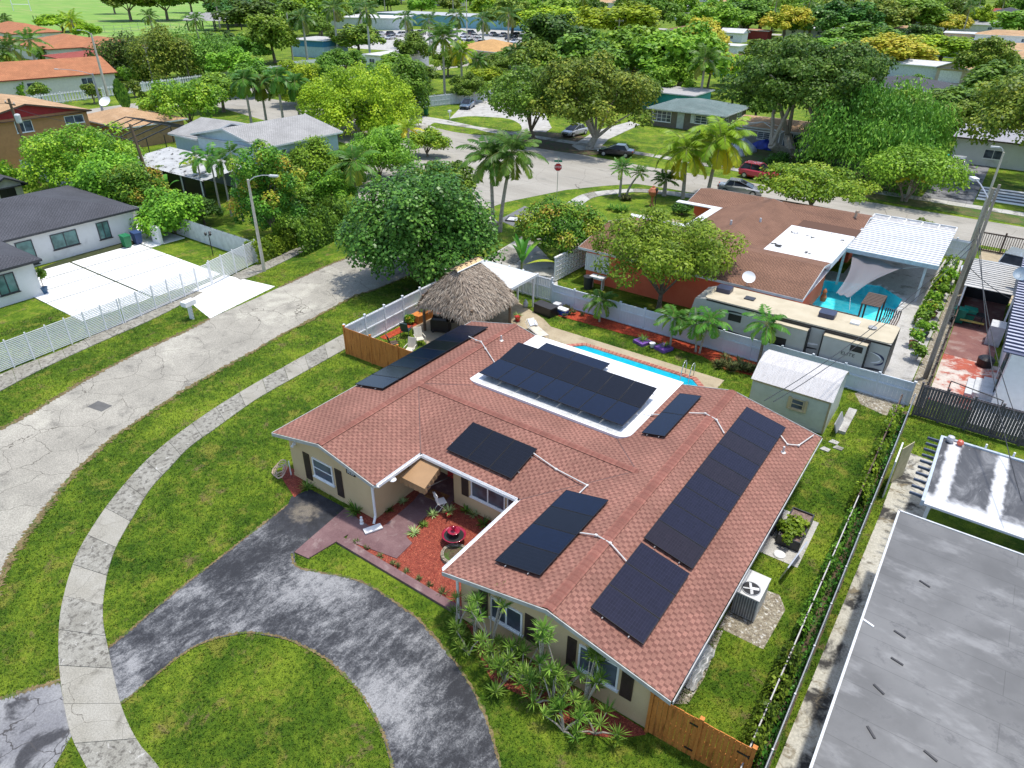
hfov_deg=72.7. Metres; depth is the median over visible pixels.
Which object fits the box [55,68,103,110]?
street lamp
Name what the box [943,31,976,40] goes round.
house
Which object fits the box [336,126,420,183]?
tree
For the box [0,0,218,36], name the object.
park field
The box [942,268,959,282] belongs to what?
flower pot
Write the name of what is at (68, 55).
tile roof house
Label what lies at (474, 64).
coconut palm
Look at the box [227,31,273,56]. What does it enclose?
tree
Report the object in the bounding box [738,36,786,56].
tree
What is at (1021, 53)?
house
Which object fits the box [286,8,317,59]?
royal palm
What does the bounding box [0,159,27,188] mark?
hedge
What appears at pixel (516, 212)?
driveway
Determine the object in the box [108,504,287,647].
soil edge
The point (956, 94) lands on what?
tree
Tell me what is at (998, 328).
air conditioner
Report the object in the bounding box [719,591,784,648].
gravel patch
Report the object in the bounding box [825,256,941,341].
pool terrace
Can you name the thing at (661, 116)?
window
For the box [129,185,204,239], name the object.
tree
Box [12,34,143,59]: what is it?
tile roof house
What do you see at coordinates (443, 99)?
fence
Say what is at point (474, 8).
distant tree
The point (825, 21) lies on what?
tree
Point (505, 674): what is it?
dracaena
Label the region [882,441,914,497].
wall screen
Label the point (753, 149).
covered pile
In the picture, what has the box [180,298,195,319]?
letterbox
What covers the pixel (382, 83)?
tree
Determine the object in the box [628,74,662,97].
tree
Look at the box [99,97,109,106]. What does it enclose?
satellite dish
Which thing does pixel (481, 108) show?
driveway
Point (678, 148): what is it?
coconut palm
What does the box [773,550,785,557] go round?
drain cover
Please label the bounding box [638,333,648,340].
spiky plant
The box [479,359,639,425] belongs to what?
solar array
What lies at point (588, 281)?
plastic barrel
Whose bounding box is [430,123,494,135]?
lawn
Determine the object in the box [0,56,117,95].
tile roof house
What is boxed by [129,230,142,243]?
wheelie bin
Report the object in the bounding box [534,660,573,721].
dracaena
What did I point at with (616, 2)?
distant tree
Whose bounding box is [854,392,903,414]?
rubble patch
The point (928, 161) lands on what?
street tree
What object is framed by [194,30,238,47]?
tree
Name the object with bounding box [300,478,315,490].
spiky plant
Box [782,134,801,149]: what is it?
window
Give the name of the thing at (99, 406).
drain grate
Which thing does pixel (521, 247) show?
banana plant
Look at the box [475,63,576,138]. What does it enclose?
street tree
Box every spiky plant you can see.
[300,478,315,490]
[344,499,361,516]
[399,498,408,504]
[404,525,420,536]
[419,519,427,527]
[426,506,438,518]
[461,503,470,513]
[465,509,480,517]
[476,516,491,528]
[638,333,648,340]
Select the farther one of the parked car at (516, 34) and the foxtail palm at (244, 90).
the parked car at (516, 34)
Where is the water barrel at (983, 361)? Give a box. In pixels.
[976,354,995,368]
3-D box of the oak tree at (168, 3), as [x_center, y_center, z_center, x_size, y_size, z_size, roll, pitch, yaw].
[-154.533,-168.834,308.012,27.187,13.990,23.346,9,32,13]
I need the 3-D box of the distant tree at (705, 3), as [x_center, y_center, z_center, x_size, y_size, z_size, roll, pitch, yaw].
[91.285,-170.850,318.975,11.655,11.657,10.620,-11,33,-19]
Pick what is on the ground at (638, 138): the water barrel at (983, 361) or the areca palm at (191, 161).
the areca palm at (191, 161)
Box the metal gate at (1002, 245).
[979,232,1023,253]
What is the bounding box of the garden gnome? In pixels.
[820,288,826,301]
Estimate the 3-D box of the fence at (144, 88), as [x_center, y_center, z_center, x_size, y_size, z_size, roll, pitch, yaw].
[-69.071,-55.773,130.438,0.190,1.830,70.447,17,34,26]
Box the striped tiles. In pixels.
[977,186,1023,205]
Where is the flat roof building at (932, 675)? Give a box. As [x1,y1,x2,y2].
[809,509,1023,767]
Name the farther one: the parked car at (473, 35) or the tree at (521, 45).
the parked car at (473, 35)
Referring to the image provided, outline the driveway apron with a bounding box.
[0,679,70,767]
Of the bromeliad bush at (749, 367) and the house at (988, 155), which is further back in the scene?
the house at (988, 155)
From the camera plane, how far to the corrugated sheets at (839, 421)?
35.41 m
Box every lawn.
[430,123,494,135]
[445,116,521,131]
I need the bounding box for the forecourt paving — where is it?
[35,223,220,320]
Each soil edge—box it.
[0,318,209,429]
[0,489,65,595]
[0,679,60,699]
[57,349,255,488]
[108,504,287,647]
[120,630,326,703]
[256,222,498,349]
[278,252,356,286]
[291,553,502,766]
[325,658,394,767]
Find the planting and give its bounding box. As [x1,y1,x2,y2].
[912,254,959,323]
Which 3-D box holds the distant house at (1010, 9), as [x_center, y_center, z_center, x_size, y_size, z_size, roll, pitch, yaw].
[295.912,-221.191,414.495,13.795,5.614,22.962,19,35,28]
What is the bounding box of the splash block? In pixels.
[363,523,382,534]
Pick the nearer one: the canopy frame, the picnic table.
the picnic table
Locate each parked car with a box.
[385,34,395,39]
[386,31,395,35]
[395,31,404,36]
[459,98,474,108]
[470,33,479,37]
[489,31,497,35]
[504,34,513,39]
[510,38,518,43]
[513,32,519,37]
[561,123,587,136]
[597,143,634,157]
[717,177,761,194]
[738,160,778,179]
[948,155,966,171]
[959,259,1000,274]
[998,247,1023,266]
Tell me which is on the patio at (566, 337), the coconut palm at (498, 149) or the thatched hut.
the thatched hut
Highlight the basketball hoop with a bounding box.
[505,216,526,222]
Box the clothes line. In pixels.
[947,381,1003,404]
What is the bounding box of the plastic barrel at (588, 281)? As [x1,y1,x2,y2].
[584,274,592,289]
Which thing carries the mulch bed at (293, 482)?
on the ground at (638, 138)
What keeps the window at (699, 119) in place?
in the ranch house at (684, 113)
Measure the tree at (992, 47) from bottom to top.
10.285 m
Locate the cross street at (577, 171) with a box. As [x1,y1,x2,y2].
[216,96,1023,249]
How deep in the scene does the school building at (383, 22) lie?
275.94 m
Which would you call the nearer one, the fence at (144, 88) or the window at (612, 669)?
the window at (612, 669)
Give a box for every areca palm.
[179,145,210,175]
[179,156,205,164]
[194,142,223,206]
[206,151,232,216]
[212,140,244,220]
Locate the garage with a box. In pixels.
[934,62,974,83]
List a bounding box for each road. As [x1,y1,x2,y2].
[0,213,497,573]
[365,14,781,35]
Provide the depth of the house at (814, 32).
266.82 m
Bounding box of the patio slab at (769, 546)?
[757,508,817,567]
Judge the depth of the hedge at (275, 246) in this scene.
56.05 m
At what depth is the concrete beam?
36.13 m
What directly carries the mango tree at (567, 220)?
on the ground at (638, 138)
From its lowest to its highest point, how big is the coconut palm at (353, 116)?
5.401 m
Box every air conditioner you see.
[731,569,770,621]
[984,319,1006,346]
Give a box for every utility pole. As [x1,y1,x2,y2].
[4,98,41,185]
[129,124,150,179]
[143,46,153,82]
[466,0,467,38]
[922,176,995,378]
[958,184,1000,293]
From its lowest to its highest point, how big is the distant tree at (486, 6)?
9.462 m
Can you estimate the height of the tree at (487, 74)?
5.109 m
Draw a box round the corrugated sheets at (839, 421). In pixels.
[834,411,843,432]
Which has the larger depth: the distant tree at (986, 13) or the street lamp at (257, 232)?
the distant tree at (986, 13)
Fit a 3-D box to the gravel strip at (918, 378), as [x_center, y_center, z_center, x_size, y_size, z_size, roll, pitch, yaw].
[27.344,-2.761,44.582,0.900,0.050,19.200,20,36,30]
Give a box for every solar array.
[355,325,487,388]
[446,422,536,478]
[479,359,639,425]
[495,490,608,575]
[500,342,656,407]
[538,343,609,369]
[590,542,689,644]
[642,393,701,437]
[644,407,785,568]
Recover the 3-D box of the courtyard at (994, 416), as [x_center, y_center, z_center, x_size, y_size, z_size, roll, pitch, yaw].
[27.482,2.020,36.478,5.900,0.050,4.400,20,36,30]
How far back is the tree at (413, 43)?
164.37 m
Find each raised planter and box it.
[412,309,432,323]
[776,507,814,552]
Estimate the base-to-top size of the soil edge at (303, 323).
0.001 m
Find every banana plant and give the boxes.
[155,174,178,191]
[511,234,553,269]
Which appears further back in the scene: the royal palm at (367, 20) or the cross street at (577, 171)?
the royal palm at (367, 20)
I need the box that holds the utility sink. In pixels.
[589,273,605,290]
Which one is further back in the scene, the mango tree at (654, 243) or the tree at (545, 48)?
the tree at (545, 48)
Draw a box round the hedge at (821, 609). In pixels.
[751,411,909,767]
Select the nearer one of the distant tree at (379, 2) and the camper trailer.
the camper trailer
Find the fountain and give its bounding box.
[442,526,465,543]
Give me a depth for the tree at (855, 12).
249.11 m
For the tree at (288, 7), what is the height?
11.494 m
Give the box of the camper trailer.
[689,284,900,373]
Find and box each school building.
[330,14,413,29]
[375,11,575,30]
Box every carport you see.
[445,257,537,310]
[957,259,1019,321]
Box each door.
[676,113,684,128]
[937,70,961,82]
[993,353,1009,391]
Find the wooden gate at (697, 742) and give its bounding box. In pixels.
[644,692,757,767]
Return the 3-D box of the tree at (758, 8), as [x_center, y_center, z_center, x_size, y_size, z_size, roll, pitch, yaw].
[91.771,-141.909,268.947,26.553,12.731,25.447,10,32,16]
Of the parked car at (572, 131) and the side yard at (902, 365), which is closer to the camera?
the side yard at (902, 365)
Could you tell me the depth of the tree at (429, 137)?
85.50 m
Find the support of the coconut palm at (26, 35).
on the ground at (638, 138)
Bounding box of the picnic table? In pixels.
[960,312,984,326]
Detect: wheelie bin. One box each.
[118,233,131,247]
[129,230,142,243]
[950,305,968,323]
[963,305,978,322]
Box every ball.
[946,435,954,442]
[957,440,963,445]
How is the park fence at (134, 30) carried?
on the park field
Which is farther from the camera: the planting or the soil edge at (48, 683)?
the planting
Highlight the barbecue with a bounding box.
[430,314,455,333]
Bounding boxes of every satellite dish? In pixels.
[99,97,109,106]
[742,271,755,284]
[1013,267,1023,279]
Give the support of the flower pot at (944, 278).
on the side yard at (902, 365)
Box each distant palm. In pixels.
[205,0,224,28]
[348,0,367,23]
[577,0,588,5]
[767,0,786,29]
[798,0,817,32]
[960,0,981,30]
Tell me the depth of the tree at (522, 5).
251.19 m
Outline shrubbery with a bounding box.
[249,198,306,227]
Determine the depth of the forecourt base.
55.29 m
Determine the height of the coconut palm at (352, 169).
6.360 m
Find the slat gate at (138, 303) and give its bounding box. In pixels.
[117,262,212,322]
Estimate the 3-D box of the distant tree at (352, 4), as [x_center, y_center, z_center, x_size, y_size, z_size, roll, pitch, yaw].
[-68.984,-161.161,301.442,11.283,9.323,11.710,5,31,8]
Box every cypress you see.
[112,78,130,107]
[137,91,154,111]
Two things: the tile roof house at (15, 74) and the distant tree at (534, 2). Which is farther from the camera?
the distant tree at (534, 2)
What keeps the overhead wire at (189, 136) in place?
attached to the utility pole at (136, 144)
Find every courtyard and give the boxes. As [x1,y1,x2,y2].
[930,354,997,408]
[944,296,1005,361]
[971,399,1020,434]
[980,249,1013,303]
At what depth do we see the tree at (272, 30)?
166.97 m
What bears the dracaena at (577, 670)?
on the mulch bed at (629, 726)
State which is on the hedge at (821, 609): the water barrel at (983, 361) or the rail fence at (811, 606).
the rail fence at (811, 606)
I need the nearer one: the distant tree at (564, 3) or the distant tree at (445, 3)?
the distant tree at (564, 3)
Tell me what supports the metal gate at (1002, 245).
on the courtyard at (990, 256)
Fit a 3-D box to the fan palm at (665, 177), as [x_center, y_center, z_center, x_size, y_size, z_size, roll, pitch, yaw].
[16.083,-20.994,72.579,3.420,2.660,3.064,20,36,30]
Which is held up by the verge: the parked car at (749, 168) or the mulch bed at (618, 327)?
the parked car at (749, 168)
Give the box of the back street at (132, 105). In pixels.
[87,63,468,113]
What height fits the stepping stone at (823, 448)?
0.050 m
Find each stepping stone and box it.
[819,446,830,451]
[828,439,838,444]
[833,445,842,450]
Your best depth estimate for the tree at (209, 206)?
62.10 m
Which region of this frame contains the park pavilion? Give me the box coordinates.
[183,12,241,31]
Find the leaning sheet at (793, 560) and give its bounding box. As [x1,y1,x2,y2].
[780,541,806,578]
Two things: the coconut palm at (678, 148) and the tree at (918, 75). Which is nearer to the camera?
the coconut palm at (678, 148)
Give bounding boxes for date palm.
[608,156,634,196]
[626,164,652,194]
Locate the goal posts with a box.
[10,0,30,10]
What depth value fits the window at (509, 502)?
28.19 m
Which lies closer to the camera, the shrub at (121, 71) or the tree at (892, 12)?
the shrub at (121, 71)
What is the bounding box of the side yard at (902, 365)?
[866,259,962,400]
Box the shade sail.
[836,253,915,309]
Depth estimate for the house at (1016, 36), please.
246.72 m
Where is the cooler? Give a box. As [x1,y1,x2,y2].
[558,306,568,315]
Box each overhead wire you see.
[12,107,129,127]
[135,128,251,142]
[764,239,974,400]
[773,248,969,401]
[968,266,1022,303]
[977,236,1023,437]
[979,228,1021,500]
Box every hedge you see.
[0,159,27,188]
[14,82,25,95]
[242,225,295,264]
[271,192,361,256]
[751,411,909,767]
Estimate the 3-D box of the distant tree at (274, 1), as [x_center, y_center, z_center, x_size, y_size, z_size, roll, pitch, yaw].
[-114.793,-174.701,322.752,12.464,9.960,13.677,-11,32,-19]
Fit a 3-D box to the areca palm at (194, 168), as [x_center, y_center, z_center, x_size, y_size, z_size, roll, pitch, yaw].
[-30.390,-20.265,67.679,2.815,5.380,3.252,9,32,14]
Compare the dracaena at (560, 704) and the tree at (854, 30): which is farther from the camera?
the tree at (854, 30)
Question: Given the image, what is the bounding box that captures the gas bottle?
[523,299,527,307]
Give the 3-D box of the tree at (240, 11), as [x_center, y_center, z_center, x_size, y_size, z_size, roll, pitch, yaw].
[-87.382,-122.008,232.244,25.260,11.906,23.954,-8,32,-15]
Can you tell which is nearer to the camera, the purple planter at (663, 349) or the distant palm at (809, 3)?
the purple planter at (663, 349)
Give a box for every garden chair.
[385,333,399,346]
[399,323,412,336]
[403,337,416,351]
[413,326,425,346]
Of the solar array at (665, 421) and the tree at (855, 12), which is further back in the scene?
the tree at (855, 12)
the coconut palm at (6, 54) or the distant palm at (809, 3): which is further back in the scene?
the distant palm at (809, 3)
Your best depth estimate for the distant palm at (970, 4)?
268.35 m
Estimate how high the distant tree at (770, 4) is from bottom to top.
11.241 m
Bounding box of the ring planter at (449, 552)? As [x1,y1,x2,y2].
[441,543,464,563]
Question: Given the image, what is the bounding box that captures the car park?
[328,28,531,53]
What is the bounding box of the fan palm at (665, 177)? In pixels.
[651,169,679,195]
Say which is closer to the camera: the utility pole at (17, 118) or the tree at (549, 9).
the utility pole at (17, 118)
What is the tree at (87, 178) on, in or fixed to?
on the ground at (638, 138)
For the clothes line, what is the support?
on the courtyard at (959, 370)
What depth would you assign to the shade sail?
49.35 m
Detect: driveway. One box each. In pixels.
[109,490,499,767]
[194,275,274,317]
[408,101,551,134]
[498,242,557,284]
[503,206,537,225]
[572,121,639,149]
[922,164,989,203]
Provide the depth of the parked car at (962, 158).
82.19 m
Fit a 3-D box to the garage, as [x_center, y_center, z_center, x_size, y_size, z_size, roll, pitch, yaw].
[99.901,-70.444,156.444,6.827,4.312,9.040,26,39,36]
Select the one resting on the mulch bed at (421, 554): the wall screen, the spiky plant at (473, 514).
the spiky plant at (473, 514)
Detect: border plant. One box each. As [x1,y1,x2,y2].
[402,566,409,573]
[436,583,449,594]
[557,304,585,316]
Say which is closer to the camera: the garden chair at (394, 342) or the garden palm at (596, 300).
the garden chair at (394, 342)
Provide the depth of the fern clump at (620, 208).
68.14 m
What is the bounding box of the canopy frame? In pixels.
[732,122,784,144]
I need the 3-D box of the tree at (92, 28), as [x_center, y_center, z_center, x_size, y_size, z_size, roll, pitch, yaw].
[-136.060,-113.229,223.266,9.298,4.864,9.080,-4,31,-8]
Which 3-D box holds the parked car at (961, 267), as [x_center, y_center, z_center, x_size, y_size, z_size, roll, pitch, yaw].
[36.104,-8.134,52.142,4.420,1.684,2.120,17,34,25]
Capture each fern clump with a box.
[605,202,629,211]
[621,193,631,199]
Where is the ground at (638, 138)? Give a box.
[0,0,1023,767]
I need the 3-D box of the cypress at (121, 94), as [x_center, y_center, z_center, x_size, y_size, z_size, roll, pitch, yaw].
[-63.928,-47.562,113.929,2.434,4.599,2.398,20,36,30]
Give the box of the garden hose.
[272,459,291,478]
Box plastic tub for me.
[553,301,561,306]
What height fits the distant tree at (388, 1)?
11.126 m
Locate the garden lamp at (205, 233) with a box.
[204,231,213,255]
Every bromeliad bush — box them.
[712,351,747,372]
[738,359,756,372]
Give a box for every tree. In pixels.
[13,121,146,192]
[31,13,87,31]
[66,147,142,203]
[71,23,102,36]
[83,29,153,77]
[98,161,169,205]
[101,0,158,20]
[121,23,198,81]
[129,0,189,20]
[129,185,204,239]
[134,78,228,122]
[149,165,163,184]
[168,24,232,77]
[184,193,223,223]
[188,72,251,111]
[189,0,223,3]
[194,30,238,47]
[202,0,252,25]
[204,46,266,73]
[210,0,282,24]
[224,138,309,237]
[226,60,271,95]
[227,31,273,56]
[239,13,299,62]
[241,9,298,27]
[253,0,276,4]
[268,0,314,29]
[271,59,327,105]
[276,180,329,207]
[283,134,339,183]
[284,0,306,3]
[294,60,422,138]
[299,0,337,35]
[300,15,334,35]
[305,170,359,202]
[306,0,345,30]
[306,54,341,78]
[321,47,366,68]
[323,23,386,49]
[324,149,366,172]
[331,0,352,14]
[333,157,507,286]
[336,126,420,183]
[348,0,358,13]
[353,66,381,79]
[355,113,396,130]
[360,0,378,8]
[366,62,393,71]
[367,72,399,105]
[374,52,414,65]
[374,124,406,143]
[376,0,399,11]
[381,0,399,10]
[386,55,432,114]
[391,62,439,82]
[393,30,432,58]
[404,160,476,200]
[407,0,436,10]
[409,125,452,156]
[430,50,465,76]
[436,0,461,10]
[448,72,486,97]
[467,65,506,86]
[468,0,495,12]
[475,53,512,71]
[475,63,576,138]
[478,0,494,10]
[480,0,538,33]
[494,47,513,58]
[506,40,550,63]
[508,39,561,78]
[512,194,608,253]
[515,1,579,28]
[517,12,598,44]
[523,0,541,5]
[526,48,663,148]
[529,32,629,76]
[542,0,578,15]
[559,0,581,7]
[572,0,661,30]
[586,29,602,44]
[588,0,606,8]
[588,24,664,74]
[588,204,750,308]
[614,0,633,5]
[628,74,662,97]
[630,20,735,85]
[643,0,678,23]
[644,58,696,87]
[659,2,683,19]
[675,0,700,12]
[675,9,695,26]
[680,15,731,45]
[688,1,755,27]
[693,33,735,88]
[701,0,718,5]
[703,1,736,8]
[715,32,899,158]
[722,54,753,85]
[730,0,779,28]
[732,91,784,115]
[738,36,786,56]
[740,3,759,28]
[753,160,881,204]
[758,5,817,37]
[768,2,782,9]
[780,0,799,5]
[784,5,840,35]
[789,74,964,195]
[792,3,804,9]
[805,37,851,48]
[820,20,905,42]
[823,0,887,28]
[833,32,940,60]
[844,1,854,6]
[855,141,977,201]
[860,0,921,35]
[873,87,923,110]
[891,0,952,24]
[895,24,942,42]
[897,73,932,79]
[909,91,975,127]
[914,34,981,60]
[918,13,975,34]
[924,84,991,117]
[944,0,979,18]
[950,68,1023,145]
[951,35,1020,70]
[958,59,1023,91]
[964,90,1017,120]
[969,4,1000,21]
[988,10,1023,29]
[992,0,1013,8]
[1012,0,1023,9]
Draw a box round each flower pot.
[36,267,47,293]
[443,504,457,517]
[513,312,521,321]
[908,341,928,360]
[909,327,925,346]
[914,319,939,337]
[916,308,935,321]
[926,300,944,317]
[929,291,943,302]
[930,274,947,290]
[937,283,952,297]
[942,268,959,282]
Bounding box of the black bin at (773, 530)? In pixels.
[767,509,783,535]
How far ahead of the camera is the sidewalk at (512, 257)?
71.50 m
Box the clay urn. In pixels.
[648,186,657,206]
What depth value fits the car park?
243.18 m
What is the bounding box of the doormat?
[424,489,449,500]
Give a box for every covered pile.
[733,144,744,156]
[734,138,756,152]
[752,139,771,150]
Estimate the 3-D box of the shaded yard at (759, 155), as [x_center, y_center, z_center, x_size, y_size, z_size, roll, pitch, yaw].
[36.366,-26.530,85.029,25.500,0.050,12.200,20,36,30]
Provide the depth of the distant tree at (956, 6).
320.17 m
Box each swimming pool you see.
[566,343,704,386]
[812,279,906,324]
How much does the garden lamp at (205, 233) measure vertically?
2.030 m
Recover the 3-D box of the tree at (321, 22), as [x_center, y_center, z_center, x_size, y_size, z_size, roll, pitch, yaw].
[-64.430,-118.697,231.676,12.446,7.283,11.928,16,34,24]
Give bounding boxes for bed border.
[336,537,461,617]
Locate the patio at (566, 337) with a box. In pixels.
[413,303,723,387]
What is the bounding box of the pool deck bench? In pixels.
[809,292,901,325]
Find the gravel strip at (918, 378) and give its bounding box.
[909,292,962,407]
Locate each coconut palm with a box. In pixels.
[0,13,12,22]
[0,33,34,61]
[0,43,19,61]
[7,27,53,59]
[32,46,46,59]
[54,8,86,34]
[137,8,159,29]
[181,12,207,37]
[325,145,379,204]
[339,98,371,136]
[394,118,423,148]
[420,21,467,93]
[447,40,476,75]
[455,128,548,232]
[465,51,488,70]
[653,128,721,198]
[683,115,756,187]
[687,42,731,88]
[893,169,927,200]
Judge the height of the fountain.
0.860 m
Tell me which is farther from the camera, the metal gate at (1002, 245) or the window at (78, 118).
the window at (78, 118)
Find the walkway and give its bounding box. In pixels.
[294,471,454,558]
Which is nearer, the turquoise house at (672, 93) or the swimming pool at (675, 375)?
the swimming pool at (675, 375)
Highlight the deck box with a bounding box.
[534,300,557,317]
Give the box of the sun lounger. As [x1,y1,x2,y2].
[525,317,547,336]
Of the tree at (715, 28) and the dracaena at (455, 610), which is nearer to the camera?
the dracaena at (455, 610)
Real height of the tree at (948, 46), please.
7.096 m
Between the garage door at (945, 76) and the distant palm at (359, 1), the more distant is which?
the distant palm at (359, 1)
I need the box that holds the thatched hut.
[414,256,518,330]
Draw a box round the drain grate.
[87,401,111,411]
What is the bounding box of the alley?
[776,453,932,767]
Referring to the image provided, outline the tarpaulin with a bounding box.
[681,641,715,690]
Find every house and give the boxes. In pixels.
[0,21,61,39]
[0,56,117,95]
[0,94,91,168]
[0,185,139,307]
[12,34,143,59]
[41,50,131,68]
[87,107,187,147]
[168,114,342,190]
[271,321,822,727]
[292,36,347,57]
[362,50,428,66]
[452,39,519,60]
[578,188,874,307]
[599,0,612,7]
[643,85,714,109]
[646,98,748,131]
[727,43,747,53]
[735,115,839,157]
[781,27,833,37]
[871,75,957,92]
[892,25,910,28]
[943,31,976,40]
[950,20,1004,31]
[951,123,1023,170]
[964,257,1023,415]
[974,29,1023,42]
[995,7,1020,18]
[1006,43,1023,50]
[1018,51,1023,58]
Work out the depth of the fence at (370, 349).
40.64 m
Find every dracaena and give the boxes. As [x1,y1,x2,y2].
[446,588,474,631]
[447,620,483,656]
[460,580,512,657]
[465,589,488,639]
[477,638,528,697]
[480,631,533,674]
[489,636,544,685]
[509,659,567,709]
[528,614,556,688]
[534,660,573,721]
[536,633,587,698]
[539,696,599,744]
[558,644,610,710]
[566,698,631,745]
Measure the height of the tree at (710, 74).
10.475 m
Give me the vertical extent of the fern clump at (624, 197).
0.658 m
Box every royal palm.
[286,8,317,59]
[319,0,349,47]
[352,1,379,52]
[392,10,417,38]
[415,11,440,45]
[444,8,468,40]
[469,12,496,40]
[493,5,523,41]
[504,43,524,70]
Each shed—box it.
[0,174,27,198]
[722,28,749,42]
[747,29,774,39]
[749,349,849,433]
[888,58,950,79]
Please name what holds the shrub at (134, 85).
on the ground at (638, 138)
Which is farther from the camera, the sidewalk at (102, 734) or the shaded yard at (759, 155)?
the shaded yard at (759, 155)
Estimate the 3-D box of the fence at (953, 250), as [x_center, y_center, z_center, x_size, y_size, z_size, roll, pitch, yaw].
[36.556,-11.264,57.465,2.330,1.730,0.130,20,36,30]
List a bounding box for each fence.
[0,298,123,371]
[19,160,256,259]
[28,65,279,102]
[103,22,193,32]
[207,239,258,284]
[287,55,364,65]
[342,257,481,337]
[342,325,411,367]
[411,90,491,107]
[481,258,553,301]
[551,283,916,405]
[740,394,902,767]
[765,394,915,767]
[911,382,1023,446]
[928,287,966,385]
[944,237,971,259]
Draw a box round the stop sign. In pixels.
[554,157,561,187]
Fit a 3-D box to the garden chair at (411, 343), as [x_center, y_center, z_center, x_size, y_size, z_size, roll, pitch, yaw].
[-6.117,-2.205,41.898,0.648,1.050,0.734,8,31,13]
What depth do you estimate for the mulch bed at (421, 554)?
28.18 m
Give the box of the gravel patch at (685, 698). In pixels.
[674,630,722,703]
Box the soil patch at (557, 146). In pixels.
[509,131,602,154]
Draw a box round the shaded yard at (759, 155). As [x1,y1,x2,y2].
[699,149,928,194]
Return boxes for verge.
[748,177,1023,224]
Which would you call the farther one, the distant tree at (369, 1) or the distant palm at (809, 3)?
the distant tree at (369, 1)
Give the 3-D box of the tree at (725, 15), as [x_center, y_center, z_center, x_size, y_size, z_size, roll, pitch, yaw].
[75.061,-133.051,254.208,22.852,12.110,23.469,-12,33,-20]
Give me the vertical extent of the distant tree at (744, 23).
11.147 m
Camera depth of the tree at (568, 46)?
126.00 m
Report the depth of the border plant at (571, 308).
47.26 m
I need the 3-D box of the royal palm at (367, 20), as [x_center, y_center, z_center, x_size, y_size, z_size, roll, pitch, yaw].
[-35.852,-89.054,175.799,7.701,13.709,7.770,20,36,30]
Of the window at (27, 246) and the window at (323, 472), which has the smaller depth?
the window at (323, 472)
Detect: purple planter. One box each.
[633,337,651,346]
[654,343,673,353]
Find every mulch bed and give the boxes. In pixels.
[280,467,305,496]
[349,505,384,525]
[356,490,491,606]
[381,323,417,339]
[464,621,645,738]
[558,309,756,375]
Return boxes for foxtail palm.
[229,69,260,122]
[247,74,273,120]
[260,66,293,117]
[282,73,310,114]
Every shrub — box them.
[25,81,50,98]
[79,83,102,103]
[114,64,154,82]
[123,79,140,96]
[404,314,415,323]
[670,203,693,214]
[763,151,791,163]
[798,152,823,162]
[916,217,934,222]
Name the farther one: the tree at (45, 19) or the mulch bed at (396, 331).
the tree at (45, 19)
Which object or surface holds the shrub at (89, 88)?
on the ground at (638, 138)
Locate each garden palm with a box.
[582,289,618,321]
[653,304,693,345]
[673,306,732,352]
[742,304,790,364]
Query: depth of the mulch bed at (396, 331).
44.70 m
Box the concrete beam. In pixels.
[838,407,856,434]
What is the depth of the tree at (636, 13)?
217.56 m
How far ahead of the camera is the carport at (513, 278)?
47.29 m
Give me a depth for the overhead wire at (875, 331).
34.13 m
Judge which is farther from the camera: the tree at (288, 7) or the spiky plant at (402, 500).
the tree at (288, 7)
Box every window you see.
[0,187,16,197]
[0,272,21,297]
[14,119,34,133]
[14,239,40,264]
[49,229,80,250]
[63,114,84,124]
[81,77,93,84]
[95,220,113,240]
[311,457,335,487]
[469,482,505,512]
[488,596,523,637]
[507,498,513,506]
[577,644,619,692]
[652,110,671,122]
[694,115,711,123]
[757,131,774,139]
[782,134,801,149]
[788,397,804,412]
[981,149,1003,160]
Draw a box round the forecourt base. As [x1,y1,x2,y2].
[33,241,176,303]
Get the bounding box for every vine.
[738,638,802,767]
[790,504,858,641]
[847,404,903,513]
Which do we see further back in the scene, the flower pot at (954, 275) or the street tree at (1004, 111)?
the street tree at (1004, 111)
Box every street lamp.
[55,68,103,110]
[78,30,109,97]
[247,174,278,271]
[970,146,1004,240]
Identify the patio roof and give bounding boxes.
[138,147,239,200]
[835,213,957,301]
[909,435,1023,539]
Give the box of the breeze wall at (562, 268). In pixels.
[554,245,586,280]
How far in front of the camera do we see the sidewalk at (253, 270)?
54.56 m
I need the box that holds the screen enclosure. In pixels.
[95,116,183,152]
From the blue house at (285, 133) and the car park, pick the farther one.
the car park
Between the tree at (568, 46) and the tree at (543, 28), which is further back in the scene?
the tree at (543, 28)
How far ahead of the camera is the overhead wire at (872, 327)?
34.14 m
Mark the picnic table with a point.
(980, 315)
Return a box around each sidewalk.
[0,291,202,390]
[58,334,344,767]
[232,235,333,279]
[417,119,1023,216]
[487,189,693,266]
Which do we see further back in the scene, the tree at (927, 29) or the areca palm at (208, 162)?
the tree at (927, 29)
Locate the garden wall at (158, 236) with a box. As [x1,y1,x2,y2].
[150,224,163,244]
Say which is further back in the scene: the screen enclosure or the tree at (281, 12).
the tree at (281, 12)
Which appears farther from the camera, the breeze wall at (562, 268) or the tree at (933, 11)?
the tree at (933, 11)
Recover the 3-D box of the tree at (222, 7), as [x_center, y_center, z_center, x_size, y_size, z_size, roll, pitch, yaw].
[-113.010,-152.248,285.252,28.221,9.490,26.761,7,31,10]
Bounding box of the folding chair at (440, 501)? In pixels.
[433,492,446,511]

